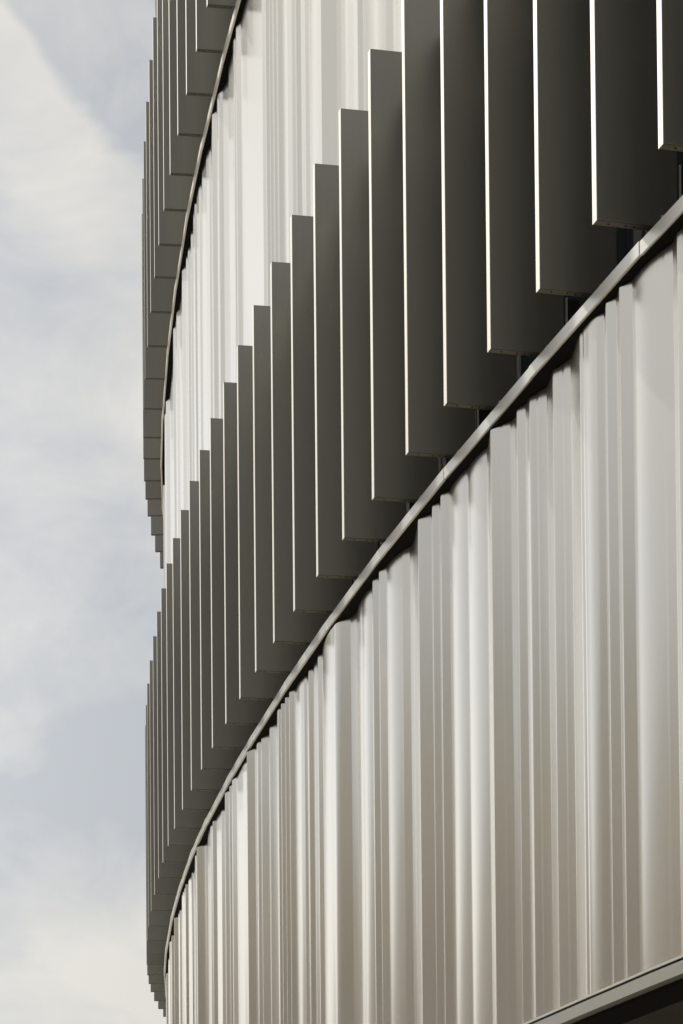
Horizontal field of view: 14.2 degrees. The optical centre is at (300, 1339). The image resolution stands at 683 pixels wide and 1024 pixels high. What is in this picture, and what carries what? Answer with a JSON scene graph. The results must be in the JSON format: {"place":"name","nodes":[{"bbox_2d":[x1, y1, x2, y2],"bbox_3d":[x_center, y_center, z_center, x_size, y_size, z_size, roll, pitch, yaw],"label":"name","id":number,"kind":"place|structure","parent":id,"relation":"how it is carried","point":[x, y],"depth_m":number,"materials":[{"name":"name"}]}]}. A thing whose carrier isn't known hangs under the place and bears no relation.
{"place":"outdoors","nodes":[
{"label":"outdoors","id":0,"kind":"place"},
{"bbox_2d":[0,0,165,1023],"label":"sky","id":1,"kind":"structure","parent":0,"point":[82,578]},
{"bbox_2d":[142,0,682,1023],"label":"office building","id":2,"kind":"structure","parent":0,"point":[412,306],"depth_m":20.63,"materials":[{"name":"metal"}]},
{"bbox_2d":[378,502,407,548],"bbox_3d":[0.820,-7.834,23.512,0.044,3.082,1.950,0,-2,-11],"label":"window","id":3,"kind":"structure","parent":2,"relation":"in","point":[379,543],"depth_m":23.93,"materials":[{"name":"black glass"}]},
{"bbox_2d":[438,409,476,472],"bbox_3d":[1.185,-7.893,21.603,0.163,3.202,1.939,0,-2,-12],"label":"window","id":4,"kind":"structure","parent":2,"relation":"in","point":[443,462],"depth_m":21.61,"materials":[{"name":"black glass"}]},
{"bbox_2d":[489,295,573,413],"bbox_3d":[1.622,-7.952,19.706,0.163,3.202,1.957,0,-2,-13],"label":"window","id":5,"kind":"structure","parent":2,"relation":"in","point":[523,362],"depth_m":19.67,"materials":[{"name":"black glass"}]},
{"bbox_2d":[574,151,681,308],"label":"window","id":6,"kind":"structure","parent":2,"relation":"in","point":[626,239],"depth_m":17.74,"materials":[{"name":"black glass"}]}
]}

